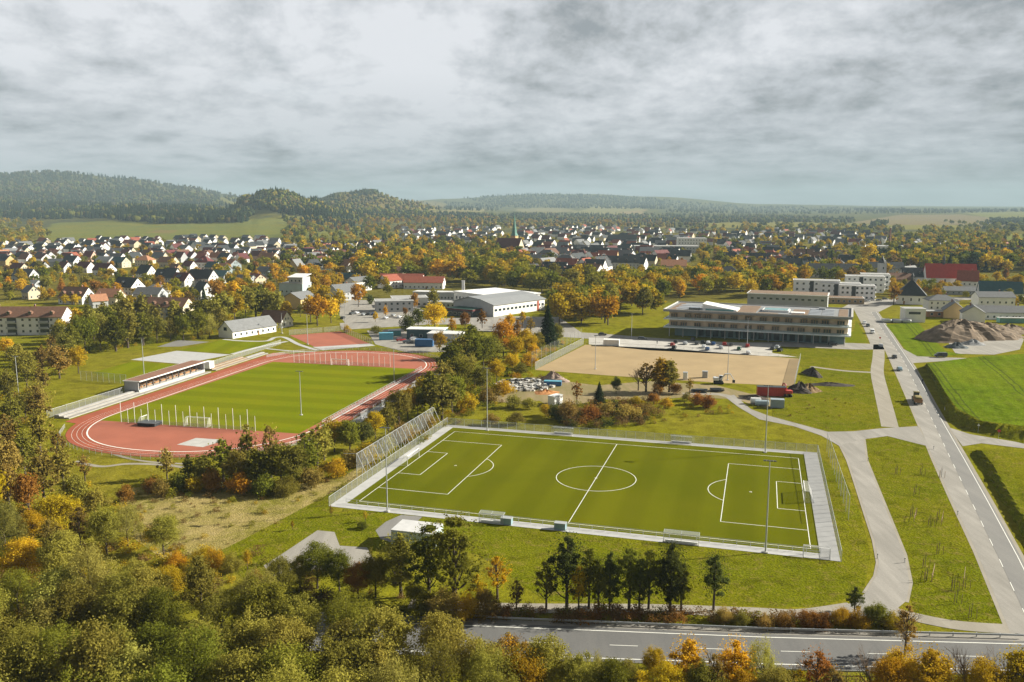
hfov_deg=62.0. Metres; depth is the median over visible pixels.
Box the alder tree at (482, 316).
[477,309,487,327]
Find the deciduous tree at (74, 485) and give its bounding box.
[56,473,89,501]
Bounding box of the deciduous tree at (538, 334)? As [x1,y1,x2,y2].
[532,331,544,345]
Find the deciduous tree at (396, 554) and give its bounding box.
[377,530,419,596]
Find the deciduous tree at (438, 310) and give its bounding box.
[422,299,447,326]
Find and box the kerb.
[326,369,422,422]
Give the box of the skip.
[544,380,561,385]
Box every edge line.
[361,621,1016,643]
[398,650,957,668]
[877,313,1023,568]
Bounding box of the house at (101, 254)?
[96,252,108,255]
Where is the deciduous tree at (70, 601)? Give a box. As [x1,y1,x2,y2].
[33,577,103,637]
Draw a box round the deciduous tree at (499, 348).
[487,334,507,361]
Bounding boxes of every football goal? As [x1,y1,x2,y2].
[184,416,210,427]
[802,480,813,502]
[803,544,830,559]
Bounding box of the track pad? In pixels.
[177,438,218,446]
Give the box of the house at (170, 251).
[165,249,177,253]
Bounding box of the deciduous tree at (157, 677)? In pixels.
[133,656,192,681]
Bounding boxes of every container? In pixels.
[379,332,392,339]
[388,329,400,335]
[415,338,433,346]
[548,393,562,404]
[603,338,619,345]
[756,385,786,395]
[770,398,784,407]
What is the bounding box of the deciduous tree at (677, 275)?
[671,273,684,293]
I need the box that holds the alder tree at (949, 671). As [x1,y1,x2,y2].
[934,652,962,681]
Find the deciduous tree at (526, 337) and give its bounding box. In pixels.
[518,327,539,352]
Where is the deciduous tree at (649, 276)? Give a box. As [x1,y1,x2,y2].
[643,272,658,287]
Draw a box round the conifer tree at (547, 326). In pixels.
[539,303,563,346]
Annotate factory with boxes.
[634,245,698,252]
[676,237,706,246]
[867,245,902,249]
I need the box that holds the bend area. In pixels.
[88,352,425,450]
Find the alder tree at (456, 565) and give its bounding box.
[419,511,488,613]
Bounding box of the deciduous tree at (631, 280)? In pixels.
[621,274,639,302]
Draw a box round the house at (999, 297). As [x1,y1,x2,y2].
[970,290,1016,305]
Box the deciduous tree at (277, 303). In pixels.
[266,291,284,309]
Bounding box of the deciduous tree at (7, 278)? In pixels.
[5,276,10,282]
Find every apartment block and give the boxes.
[0,304,72,334]
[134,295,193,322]
[793,278,839,291]
[820,282,860,295]
[839,284,876,300]
[845,274,885,292]
[860,272,890,288]
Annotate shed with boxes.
[407,326,447,338]
[427,330,464,343]
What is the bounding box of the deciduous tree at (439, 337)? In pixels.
[432,330,446,350]
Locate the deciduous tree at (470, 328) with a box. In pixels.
[458,323,482,340]
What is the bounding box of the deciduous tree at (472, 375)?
[467,363,480,385]
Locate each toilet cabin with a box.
[683,372,687,379]
[702,370,707,377]
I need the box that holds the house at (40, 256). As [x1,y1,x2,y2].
[35,252,51,261]
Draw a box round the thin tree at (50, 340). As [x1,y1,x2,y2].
[45,333,57,354]
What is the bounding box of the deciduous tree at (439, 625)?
[409,605,474,680]
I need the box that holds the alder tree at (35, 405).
[21,385,52,416]
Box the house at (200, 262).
[195,255,213,268]
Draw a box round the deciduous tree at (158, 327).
[147,314,166,341]
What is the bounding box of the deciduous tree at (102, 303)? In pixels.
[93,302,113,312]
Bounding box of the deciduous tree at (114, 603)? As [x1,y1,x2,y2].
[79,574,150,635]
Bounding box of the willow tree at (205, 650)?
[147,615,230,681]
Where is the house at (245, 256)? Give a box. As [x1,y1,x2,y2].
[235,253,249,262]
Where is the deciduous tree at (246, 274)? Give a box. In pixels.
[242,272,250,278]
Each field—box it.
[925,354,1023,443]
[971,450,1023,538]
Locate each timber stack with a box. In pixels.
[691,388,707,392]
[708,388,724,391]
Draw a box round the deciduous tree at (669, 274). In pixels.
[664,271,674,276]
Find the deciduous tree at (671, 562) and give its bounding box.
[652,540,690,611]
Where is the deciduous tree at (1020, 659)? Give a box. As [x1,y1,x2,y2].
[1006,648,1023,676]
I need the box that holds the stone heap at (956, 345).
[943,342,968,348]
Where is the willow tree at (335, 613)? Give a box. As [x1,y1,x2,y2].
[315,586,374,634]
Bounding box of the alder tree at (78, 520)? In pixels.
[65,503,89,542]
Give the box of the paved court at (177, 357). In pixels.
[131,351,229,363]
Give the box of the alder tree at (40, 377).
[32,365,50,385]
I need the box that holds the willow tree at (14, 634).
[0,614,49,677]
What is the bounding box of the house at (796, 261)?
[776,257,801,267]
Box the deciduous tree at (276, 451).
[264,439,294,480]
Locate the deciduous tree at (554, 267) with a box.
[548,263,561,274]
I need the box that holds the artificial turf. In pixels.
[348,427,819,552]
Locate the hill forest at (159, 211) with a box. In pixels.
[0,169,254,222]
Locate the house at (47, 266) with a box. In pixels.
[30,260,49,271]
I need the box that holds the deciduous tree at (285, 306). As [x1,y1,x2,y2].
[279,301,293,314]
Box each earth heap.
[534,389,558,394]
[539,370,569,382]
[737,394,769,400]
[787,381,811,393]
[801,367,822,377]
[805,383,822,392]
[811,382,854,386]
[914,318,1005,342]
[981,322,1023,339]
[1003,323,1023,334]
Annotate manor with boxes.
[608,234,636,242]
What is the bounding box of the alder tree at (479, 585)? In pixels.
[467,573,488,601]
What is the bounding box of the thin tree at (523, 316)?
[518,310,525,326]
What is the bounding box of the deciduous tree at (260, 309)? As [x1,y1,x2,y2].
[249,287,267,316]
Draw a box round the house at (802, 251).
[793,248,814,256]
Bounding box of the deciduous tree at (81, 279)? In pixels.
[79,274,91,285]
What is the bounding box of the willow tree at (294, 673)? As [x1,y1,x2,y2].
[251,646,324,681]
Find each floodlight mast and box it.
[12,356,19,395]
[297,371,302,414]
[379,427,389,511]
[485,368,490,430]
[594,337,595,368]
[763,460,775,553]
[764,385,772,452]
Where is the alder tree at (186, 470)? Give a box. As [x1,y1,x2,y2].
[179,454,194,477]
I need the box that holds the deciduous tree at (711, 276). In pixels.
[703,273,714,292]
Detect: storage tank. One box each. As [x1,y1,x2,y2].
[750,397,760,403]
[755,400,768,405]
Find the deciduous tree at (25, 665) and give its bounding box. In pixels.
[0,635,59,681]
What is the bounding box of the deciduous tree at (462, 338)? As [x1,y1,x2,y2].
[448,333,476,360]
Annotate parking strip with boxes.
[854,309,881,343]
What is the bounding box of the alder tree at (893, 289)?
[887,284,902,304]
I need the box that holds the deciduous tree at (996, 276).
[991,271,1001,280]
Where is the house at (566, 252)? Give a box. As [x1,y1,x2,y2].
[560,250,570,253]
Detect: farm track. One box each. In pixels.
[408,600,847,618]
[894,608,1014,633]
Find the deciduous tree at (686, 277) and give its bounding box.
[680,272,689,283]
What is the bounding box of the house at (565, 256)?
[557,254,573,257]
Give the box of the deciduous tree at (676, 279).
[670,276,687,296]
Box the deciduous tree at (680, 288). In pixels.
[675,280,686,298]
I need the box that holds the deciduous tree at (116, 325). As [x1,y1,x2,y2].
[98,316,128,350]
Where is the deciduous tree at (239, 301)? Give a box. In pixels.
[224,291,249,319]
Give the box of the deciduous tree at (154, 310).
[145,304,162,318]
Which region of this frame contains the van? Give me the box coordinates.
[934,352,947,356]
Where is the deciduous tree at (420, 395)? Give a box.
[410,386,428,416]
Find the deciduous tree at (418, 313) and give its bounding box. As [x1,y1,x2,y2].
[409,308,424,326]
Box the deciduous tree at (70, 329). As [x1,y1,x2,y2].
[57,323,83,346]
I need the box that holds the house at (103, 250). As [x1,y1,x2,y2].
[95,248,105,253]
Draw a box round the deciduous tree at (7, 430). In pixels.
[0,413,22,446]
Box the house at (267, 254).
[259,252,279,261]
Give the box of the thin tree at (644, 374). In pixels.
[634,362,655,391]
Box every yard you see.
[340,300,423,322]
[367,326,451,352]
[472,316,579,334]
[494,377,781,408]
[949,338,1023,354]
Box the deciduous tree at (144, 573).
[122,563,177,622]
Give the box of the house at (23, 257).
[17,252,33,262]
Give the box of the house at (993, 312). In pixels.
[965,303,1023,319]
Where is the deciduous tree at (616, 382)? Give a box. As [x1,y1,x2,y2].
[611,376,621,391]
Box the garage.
[926,310,942,316]
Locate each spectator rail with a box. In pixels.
[323,366,421,421]
[332,370,418,419]
[346,499,468,515]
[485,513,669,536]
[696,535,820,553]
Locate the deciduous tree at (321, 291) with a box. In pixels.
[313,285,332,300]
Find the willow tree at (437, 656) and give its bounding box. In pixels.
[397,637,467,681]
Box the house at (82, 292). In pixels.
[57,285,94,304]
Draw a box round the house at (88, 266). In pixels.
[76,260,94,272]
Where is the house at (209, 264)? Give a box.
[204,260,219,268]
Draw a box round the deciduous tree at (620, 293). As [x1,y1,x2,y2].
[614,290,625,307]
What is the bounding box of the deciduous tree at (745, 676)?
[727,667,757,681]
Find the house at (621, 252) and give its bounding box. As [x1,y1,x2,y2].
[617,249,635,255]
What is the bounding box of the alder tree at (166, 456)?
[155,446,175,478]
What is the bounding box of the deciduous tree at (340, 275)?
[335,272,343,282]
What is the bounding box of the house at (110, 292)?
[96,287,126,304]
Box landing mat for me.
[137,419,161,426]
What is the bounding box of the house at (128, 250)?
[121,248,132,253]
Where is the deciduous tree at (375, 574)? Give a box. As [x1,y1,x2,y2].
[356,547,389,597]
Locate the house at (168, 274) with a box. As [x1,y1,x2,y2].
[162,266,179,283]
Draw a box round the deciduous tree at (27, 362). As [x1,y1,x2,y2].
[8,352,39,385]
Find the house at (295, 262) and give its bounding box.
[289,258,303,270]
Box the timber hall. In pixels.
[282,290,314,309]
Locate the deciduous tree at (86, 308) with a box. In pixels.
[78,304,92,313]
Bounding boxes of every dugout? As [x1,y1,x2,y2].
[479,510,504,524]
[552,426,572,435]
[663,529,699,545]
[670,435,691,444]
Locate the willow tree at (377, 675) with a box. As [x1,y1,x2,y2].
[353,645,438,681]
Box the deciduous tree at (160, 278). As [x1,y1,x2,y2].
[155,275,165,284]
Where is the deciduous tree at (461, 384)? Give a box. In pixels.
[438,372,468,414]
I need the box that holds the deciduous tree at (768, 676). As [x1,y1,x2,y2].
[752,664,796,681]
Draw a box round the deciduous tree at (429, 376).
[417,370,442,409]
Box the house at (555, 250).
[543,247,558,253]
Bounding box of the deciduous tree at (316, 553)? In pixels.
[298,540,335,588]
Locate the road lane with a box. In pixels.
[872,312,1023,609]
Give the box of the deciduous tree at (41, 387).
[24,378,55,407]
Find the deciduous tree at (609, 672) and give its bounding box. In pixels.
[591,656,637,681]
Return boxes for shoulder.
[320,612,1023,640]
[839,446,878,592]
[864,439,912,601]
[872,324,1006,623]
[878,312,1023,561]
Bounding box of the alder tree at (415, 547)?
[401,520,451,604]
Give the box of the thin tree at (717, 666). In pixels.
[700,648,729,681]
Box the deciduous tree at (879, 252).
[874,248,882,256]
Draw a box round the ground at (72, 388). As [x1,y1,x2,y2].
[0,172,1023,681]
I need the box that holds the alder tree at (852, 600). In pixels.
[845,586,866,610]
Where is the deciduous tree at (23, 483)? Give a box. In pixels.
[8,472,43,510]
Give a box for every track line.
[71,353,431,455]
[77,351,429,453]
[83,352,428,452]
[86,352,426,451]
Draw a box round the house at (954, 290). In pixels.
[940,286,976,294]
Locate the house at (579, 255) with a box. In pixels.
[570,252,585,258]
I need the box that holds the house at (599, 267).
[578,262,604,271]
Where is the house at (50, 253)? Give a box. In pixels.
[46,251,55,257]
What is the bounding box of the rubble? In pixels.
[493,377,555,391]
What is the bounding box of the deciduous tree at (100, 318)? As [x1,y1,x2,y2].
[86,313,114,346]
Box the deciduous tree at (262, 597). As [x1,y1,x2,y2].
[230,571,294,645]
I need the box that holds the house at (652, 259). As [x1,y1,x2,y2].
[642,254,657,265]
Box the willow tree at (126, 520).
[112,503,145,545]
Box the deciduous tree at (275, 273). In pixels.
[272,270,279,282]
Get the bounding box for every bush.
[31,491,85,532]
[78,484,112,512]
[114,483,134,501]
[139,476,156,493]
[150,476,169,497]
[162,548,188,569]
[166,471,191,491]
[178,556,193,577]
[184,476,206,493]
[191,547,209,561]
[198,465,225,492]
[203,545,224,572]
[218,548,244,573]
[223,470,251,493]
[246,568,263,582]
[247,472,276,495]
[273,475,300,498]
[300,466,325,488]
[323,458,347,478]
[339,445,363,468]
[344,325,350,332]
[352,442,379,465]
[357,521,367,529]
[366,293,373,303]
[367,325,382,333]
[371,431,397,452]
[388,419,417,444]
[398,314,416,330]
[399,580,435,617]
[418,414,437,431]
[423,585,462,617]
[450,589,481,621]
[456,391,481,409]
[470,587,501,621]
[477,383,500,403]
[481,413,501,424]
[495,379,515,393]
[505,394,521,408]
[505,411,525,425]
[510,362,528,374]
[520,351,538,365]
[520,397,538,409]
[539,404,552,415]
[545,402,562,419]
[554,398,580,419]
[580,401,600,420]
[596,400,620,416]
[616,403,642,420]
[624,396,645,406]
[638,402,656,414]
[645,393,661,403]
[651,383,663,393]
[657,396,675,407]
[668,383,682,393]
[682,392,690,400]
[687,392,706,404]
[698,393,716,408]
[711,604,736,623]
[732,609,752,625]
[754,612,776,630]
[774,612,797,630]
[791,608,818,627]
[812,611,833,631]
[831,605,851,626]
[849,605,872,629]
[861,601,893,626]
[880,610,905,630]
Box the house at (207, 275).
[198,268,219,282]
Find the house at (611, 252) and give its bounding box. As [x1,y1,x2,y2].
[598,250,618,255]
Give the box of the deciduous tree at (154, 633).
[125,618,184,665]
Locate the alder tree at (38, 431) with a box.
[21,408,55,456]
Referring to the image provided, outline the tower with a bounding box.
[877,256,886,272]
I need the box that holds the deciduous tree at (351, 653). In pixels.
[303,627,382,681]
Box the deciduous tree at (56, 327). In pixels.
[48,322,65,341]
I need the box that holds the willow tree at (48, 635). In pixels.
[35,615,85,674]
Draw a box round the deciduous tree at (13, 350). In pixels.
[1,343,30,374]
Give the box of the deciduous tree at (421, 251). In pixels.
[417,248,428,255]
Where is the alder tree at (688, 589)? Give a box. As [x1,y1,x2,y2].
[672,562,695,609]
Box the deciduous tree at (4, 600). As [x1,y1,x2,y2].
[0,583,21,629]
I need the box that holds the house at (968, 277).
[956,269,979,285]
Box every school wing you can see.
[378,274,401,287]
[380,273,423,286]
[403,276,445,288]
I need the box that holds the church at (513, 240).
[496,214,523,248]
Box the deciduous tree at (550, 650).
[519,632,574,681]
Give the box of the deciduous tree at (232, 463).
[220,449,250,479]
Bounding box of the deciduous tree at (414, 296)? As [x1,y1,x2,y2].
[411,293,419,309]
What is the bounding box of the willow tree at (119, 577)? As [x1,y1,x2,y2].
[89,561,146,617]
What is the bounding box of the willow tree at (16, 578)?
[0,567,38,620]
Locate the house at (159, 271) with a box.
[154,268,165,276]
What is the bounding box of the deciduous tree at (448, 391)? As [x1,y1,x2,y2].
[423,373,461,419]
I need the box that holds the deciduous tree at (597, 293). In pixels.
[592,290,609,319]
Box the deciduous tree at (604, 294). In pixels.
[596,290,613,322]
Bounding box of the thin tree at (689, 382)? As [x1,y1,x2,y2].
[686,379,693,392]
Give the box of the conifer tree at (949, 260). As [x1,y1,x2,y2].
[946,253,952,263]
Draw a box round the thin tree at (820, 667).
[796,643,837,681]
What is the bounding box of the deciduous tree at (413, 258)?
[408,255,418,263]
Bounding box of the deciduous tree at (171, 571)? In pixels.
[152,564,184,596]
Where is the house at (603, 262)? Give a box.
[584,258,607,270]
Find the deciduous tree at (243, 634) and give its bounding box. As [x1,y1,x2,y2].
[224,607,273,658]
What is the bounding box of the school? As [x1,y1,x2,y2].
[663,301,853,345]
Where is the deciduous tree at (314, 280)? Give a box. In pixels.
[310,277,320,287]
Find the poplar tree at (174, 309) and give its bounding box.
[166,300,181,319]
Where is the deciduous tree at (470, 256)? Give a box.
[461,250,474,261]
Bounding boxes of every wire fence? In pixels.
[46,387,122,412]
[60,424,299,458]
[217,340,278,360]
[266,347,432,356]
[330,419,444,495]
[353,367,438,419]
[447,418,817,451]
[585,342,789,356]
[794,354,800,383]
[817,446,841,561]
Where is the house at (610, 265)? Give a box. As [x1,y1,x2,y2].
[605,258,612,269]
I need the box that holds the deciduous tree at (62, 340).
[54,331,77,357]
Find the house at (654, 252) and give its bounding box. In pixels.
[651,249,669,254]
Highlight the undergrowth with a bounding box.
[0,308,999,681]
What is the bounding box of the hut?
[391,519,442,543]
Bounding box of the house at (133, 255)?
[127,251,141,262]
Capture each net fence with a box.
[80,371,124,383]
[120,402,255,430]
[293,350,384,365]
[343,407,440,475]
[536,338,582,361]
[541,332,581,364]
[827,434,849,519]
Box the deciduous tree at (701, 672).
[681,657,724,681]
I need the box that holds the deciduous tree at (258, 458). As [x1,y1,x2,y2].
[243,446,274,480]
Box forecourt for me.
[589,338,793,356]
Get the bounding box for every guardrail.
[467,614,1023,637]
[658,664,960,676]
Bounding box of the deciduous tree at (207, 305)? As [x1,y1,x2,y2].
[198,296,220,314]
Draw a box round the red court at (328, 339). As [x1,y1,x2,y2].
[290,331,368,346]
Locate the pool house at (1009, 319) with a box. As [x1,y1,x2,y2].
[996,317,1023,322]
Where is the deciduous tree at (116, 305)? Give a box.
[112,301,119,319]
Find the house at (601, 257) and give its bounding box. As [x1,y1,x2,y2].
[593,255,611,263]
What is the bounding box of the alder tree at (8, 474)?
[0,456,22,505]
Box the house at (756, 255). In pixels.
[750,253,772,257]
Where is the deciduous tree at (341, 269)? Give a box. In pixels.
[335,266,348,272]
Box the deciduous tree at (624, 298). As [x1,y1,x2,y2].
[617,285,628,310]
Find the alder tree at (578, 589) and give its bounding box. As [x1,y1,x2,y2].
[567,563,589,608]
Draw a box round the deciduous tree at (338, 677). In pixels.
[312,661,367,681]
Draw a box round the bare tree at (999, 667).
[980,644,1021,679]
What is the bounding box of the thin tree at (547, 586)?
[534,561,559,608]
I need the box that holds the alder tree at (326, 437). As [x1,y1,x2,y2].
[314,421,334,460]
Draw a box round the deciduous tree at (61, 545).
[29,530,85,574]
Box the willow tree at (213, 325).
[199,311,220,337]
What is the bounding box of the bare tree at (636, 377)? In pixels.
[628,368,639,390]
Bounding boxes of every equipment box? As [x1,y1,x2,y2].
[500,516,512,524]
[554,520,566,529]
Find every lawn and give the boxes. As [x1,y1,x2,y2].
[92,361,175,382]
[181,340,274,353]
[218,490,390,586]
[341,426,869,606]
[772,367,880,431]
[776,347,872,367]
[845,321,867,342]
[886,322,963,356]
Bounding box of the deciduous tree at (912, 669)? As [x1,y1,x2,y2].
[876,641,926,681]
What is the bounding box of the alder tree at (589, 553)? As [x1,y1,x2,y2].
[575,548,603,608]
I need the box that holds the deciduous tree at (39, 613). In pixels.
[11,595,69,659]
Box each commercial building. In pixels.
[374,298,413,312]
[391,295,427,306]
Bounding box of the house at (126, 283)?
[112,276,145,295]
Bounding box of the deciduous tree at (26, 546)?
[0,535,43,587]
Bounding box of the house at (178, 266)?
[169,263,183,269]
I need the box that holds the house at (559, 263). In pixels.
[542,260,567,267]
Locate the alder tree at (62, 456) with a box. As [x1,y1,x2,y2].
[49,444,76,485]
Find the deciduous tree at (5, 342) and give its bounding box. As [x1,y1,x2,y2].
[0,336,13,357]
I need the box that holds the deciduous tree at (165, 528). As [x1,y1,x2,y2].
[141,514,182,554]
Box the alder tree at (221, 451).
[204,437,236,481]
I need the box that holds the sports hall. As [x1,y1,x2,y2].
[453,291,545,316]
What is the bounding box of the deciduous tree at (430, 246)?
[425,243,435,249]
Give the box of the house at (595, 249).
[591,247,609,252]
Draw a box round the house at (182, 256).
[174,251,187,262]
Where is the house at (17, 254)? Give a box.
[15,251,31,260]
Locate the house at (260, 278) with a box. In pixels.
[248,272,267,283]
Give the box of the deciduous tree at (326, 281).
[320,274,331,286]
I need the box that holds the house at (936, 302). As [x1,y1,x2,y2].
[922,292,959,309]
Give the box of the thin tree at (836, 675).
[819,663,848,681]
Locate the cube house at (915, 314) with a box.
[900,307,925,322]
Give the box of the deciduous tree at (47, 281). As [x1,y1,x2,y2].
[39,276,52,289]
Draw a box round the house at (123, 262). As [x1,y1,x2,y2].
[111,256,130,267]
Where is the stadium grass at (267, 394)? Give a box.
[102,362,416,433]
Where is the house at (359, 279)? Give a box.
[344,275,371,290]
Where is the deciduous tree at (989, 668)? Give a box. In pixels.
[952,655,1009,681]
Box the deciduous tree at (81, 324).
[70,313,100,351]
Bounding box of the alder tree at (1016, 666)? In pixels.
[994,641,1023,681]
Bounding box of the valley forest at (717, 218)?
[444,192,1023,227]
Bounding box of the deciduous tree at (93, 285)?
[88,279,101,293]
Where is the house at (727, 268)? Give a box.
[722,266,735,271]
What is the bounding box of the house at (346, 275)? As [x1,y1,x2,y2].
[336,272,361,283]
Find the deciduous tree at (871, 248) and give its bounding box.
[860,243,879,257]
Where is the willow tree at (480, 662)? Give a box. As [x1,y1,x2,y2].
[462,635,527,681]
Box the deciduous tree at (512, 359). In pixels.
[502,352,519,366]
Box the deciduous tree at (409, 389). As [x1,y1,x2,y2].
[398,385,420,419]
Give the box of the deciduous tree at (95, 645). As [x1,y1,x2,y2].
[39,611,150,681]
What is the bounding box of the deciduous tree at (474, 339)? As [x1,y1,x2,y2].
[459,333,485,363]
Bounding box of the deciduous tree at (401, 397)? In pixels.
[384,390,412,425]
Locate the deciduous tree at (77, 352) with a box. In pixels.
[67,345,87,373]
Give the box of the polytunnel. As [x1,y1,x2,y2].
[881,318,910,322]
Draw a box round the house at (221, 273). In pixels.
[215,269,232,282]
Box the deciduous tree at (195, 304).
[182,300,204,322]
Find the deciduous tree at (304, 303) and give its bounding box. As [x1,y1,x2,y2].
[300,295,312,321]
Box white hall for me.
[453,288,540,299]
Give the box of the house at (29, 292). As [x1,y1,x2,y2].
[21,284,40,299]
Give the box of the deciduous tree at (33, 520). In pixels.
[17,509,46,538]
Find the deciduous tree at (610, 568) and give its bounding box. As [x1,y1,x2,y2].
[599,551,623,609]
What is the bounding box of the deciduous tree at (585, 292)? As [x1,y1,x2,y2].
[573,287,592,320]
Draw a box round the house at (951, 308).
[941,298,962,318]
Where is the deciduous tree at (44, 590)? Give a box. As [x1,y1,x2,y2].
[15,564,91,614]
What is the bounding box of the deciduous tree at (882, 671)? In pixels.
[865,656,911,681]
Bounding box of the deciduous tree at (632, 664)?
[616,657,649,681]
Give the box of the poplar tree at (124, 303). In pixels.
[118,296,135,327]
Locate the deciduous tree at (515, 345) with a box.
[507,335,524,354]
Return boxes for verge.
[866,436,1001,623]
[884,375,916,426]
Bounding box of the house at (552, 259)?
[540,256,555,263]
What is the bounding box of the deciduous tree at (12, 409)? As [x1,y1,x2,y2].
[0,393,24,425]
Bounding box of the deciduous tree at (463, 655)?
[450,633,505,681]
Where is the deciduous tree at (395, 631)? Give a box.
[344,604,418,669]
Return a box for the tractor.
[911,391,919,400]
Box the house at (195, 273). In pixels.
[189,268,203,284]
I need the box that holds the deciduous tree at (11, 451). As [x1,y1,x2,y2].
[0,437,24,489]
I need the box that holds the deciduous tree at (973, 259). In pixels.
[967,253,980,265]
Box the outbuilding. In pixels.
[261,310,293,327]
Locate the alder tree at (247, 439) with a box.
[235,424,260,463]
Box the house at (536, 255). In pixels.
[525,253,546,258]
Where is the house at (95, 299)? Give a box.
[88,292,108,307]
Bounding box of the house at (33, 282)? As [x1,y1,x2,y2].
[15,278,39,289]
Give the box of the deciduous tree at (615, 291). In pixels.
[603,283,621,301]
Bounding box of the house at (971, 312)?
[959,302,986,322]
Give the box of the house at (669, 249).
[661,247,679,252]
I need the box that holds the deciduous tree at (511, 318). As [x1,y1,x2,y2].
[505,313,514,325]
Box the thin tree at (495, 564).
[482,556,512,598]
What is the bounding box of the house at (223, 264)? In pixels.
[215,262,232,273]
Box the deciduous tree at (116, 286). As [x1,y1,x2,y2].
[110,282,122,288]
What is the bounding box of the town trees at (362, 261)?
[0,214,1023,318]
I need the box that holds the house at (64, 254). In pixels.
[61,252,73,258]
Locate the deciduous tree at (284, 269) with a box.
[279,267,292,273]
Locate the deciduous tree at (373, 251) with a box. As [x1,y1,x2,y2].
[369,248,379,255]
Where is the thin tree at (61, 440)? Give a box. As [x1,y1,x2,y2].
[47,430,67,453]
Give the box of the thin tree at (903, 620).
[891,604,922,656]
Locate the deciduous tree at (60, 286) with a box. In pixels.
[56,283,64,291]
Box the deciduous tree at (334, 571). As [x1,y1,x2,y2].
[317,545,353,591]
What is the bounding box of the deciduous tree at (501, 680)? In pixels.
[492,674,510,681]
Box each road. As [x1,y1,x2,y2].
[340,317,540,333]
[558,332,883,348]
[726,395,928,446]
[828,439,909,614]
[842,296,1023,311]
[865,312,1023,633]
[902,348,963,362]
[950,428,1023,447]
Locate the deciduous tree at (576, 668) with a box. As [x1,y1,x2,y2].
[552,650,600,681]
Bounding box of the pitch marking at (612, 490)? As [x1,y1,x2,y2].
[361,431,810,548]
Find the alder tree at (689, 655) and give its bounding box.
[666,633,709,677]
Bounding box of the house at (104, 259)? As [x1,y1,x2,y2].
[95,256,112,262]
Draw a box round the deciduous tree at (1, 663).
[0,645,10,681]
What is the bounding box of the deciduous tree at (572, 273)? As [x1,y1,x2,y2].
[562,268,580,283]
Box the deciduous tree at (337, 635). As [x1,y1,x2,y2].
[314,617,367,673]
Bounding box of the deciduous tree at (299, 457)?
[278,441,309,485]
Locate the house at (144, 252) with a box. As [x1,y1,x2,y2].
[141,249,153,254]
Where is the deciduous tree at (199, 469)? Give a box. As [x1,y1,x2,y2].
[191,453,216,478]
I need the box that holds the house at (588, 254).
[585,251,592,256]
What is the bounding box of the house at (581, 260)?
[578,257,590,263]
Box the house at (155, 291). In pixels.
[132,285,168,301]
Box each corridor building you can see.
[412,290,453,299]
[428,300,452,307]
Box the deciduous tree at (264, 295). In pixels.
[255,288,274,309]
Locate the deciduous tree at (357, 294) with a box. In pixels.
[350,284,367,306]
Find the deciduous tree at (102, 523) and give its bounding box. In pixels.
[83,503,123,554]
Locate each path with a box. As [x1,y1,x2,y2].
[75,461,182,467]
[112,454,181,463]
[222,337,317,350]
[231,341,288,353]
[267,348,315,351]
[350,373,440,422]
[376,515,420,541]
[682,393,741,399]
[811,366,870,372]
[871,344,898,426]
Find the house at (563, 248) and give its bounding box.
[551,246,569,252]
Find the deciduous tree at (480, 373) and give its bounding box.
[472,364,491,392]
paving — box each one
[314,343,374,349]
[331,425,840,560]
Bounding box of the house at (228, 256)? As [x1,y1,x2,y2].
[217,253,234,261]
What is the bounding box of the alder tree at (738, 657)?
[713,634,757,681]
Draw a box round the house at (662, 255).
[657,252,667,262]
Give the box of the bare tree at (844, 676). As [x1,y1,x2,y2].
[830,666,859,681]
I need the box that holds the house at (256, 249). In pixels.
[250,247,261,252]
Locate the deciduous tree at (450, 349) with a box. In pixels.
[435,340,464,363]
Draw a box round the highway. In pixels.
[307,617,1023,672]
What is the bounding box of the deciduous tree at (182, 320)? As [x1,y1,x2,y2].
[174,313,193,339]
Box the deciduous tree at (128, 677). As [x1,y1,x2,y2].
[94,657,161,681]
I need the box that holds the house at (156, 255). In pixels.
[151,251,168,261]
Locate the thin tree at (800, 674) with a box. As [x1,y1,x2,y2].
[786,664,808,681]
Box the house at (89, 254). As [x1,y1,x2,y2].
[82,250,95,261]
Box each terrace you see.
[54,391,144,418]
[142,371,210,393]
[204,357,249,370]
[244,352,267,358]
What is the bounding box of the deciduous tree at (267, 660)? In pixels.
[247,638,326,681]
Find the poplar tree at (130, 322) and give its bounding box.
[117,308,139,347]
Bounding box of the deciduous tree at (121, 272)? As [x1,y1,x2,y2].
[119,269,126,275]
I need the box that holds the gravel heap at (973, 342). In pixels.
[961,339,985,345]
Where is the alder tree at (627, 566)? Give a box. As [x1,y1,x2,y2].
[612,542,649,609]
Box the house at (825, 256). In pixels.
[811,254,827,258]
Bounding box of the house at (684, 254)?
[670,249,691,261]
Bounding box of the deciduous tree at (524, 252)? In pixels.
[518,249,529,257]
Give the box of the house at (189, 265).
[182,260,197,270]
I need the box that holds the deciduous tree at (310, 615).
[272,591,323,636]
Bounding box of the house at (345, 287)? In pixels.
[326,281,361,299]
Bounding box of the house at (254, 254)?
[250,250,260,258]
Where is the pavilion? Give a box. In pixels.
[828,296,864,303]
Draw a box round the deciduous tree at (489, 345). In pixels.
[473,332,496,365]
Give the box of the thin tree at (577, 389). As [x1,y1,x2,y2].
[570,381,582,403]
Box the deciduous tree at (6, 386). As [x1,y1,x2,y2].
[0,368,18,400]
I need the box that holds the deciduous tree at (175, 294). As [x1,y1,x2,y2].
[170,291,180,296]
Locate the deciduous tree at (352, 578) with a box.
[340,560,370,598]
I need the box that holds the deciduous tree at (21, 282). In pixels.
[13,278,28,289]
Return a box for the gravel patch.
[264,530,372,575]
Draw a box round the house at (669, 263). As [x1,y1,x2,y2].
[661,258,686,270]
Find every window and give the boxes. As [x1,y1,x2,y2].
[730,316,737,319]
[744,325,751,328]
[772,318,779,321]
[797,328,804,331]
[800,319,807,322]
[821,320,828,323]
[823,329,830,332]
[836,330,843,333]
[837,321,844,324]
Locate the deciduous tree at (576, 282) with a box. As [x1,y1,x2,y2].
[571,277,580,286]
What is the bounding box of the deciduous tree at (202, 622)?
[159,613,242,680]

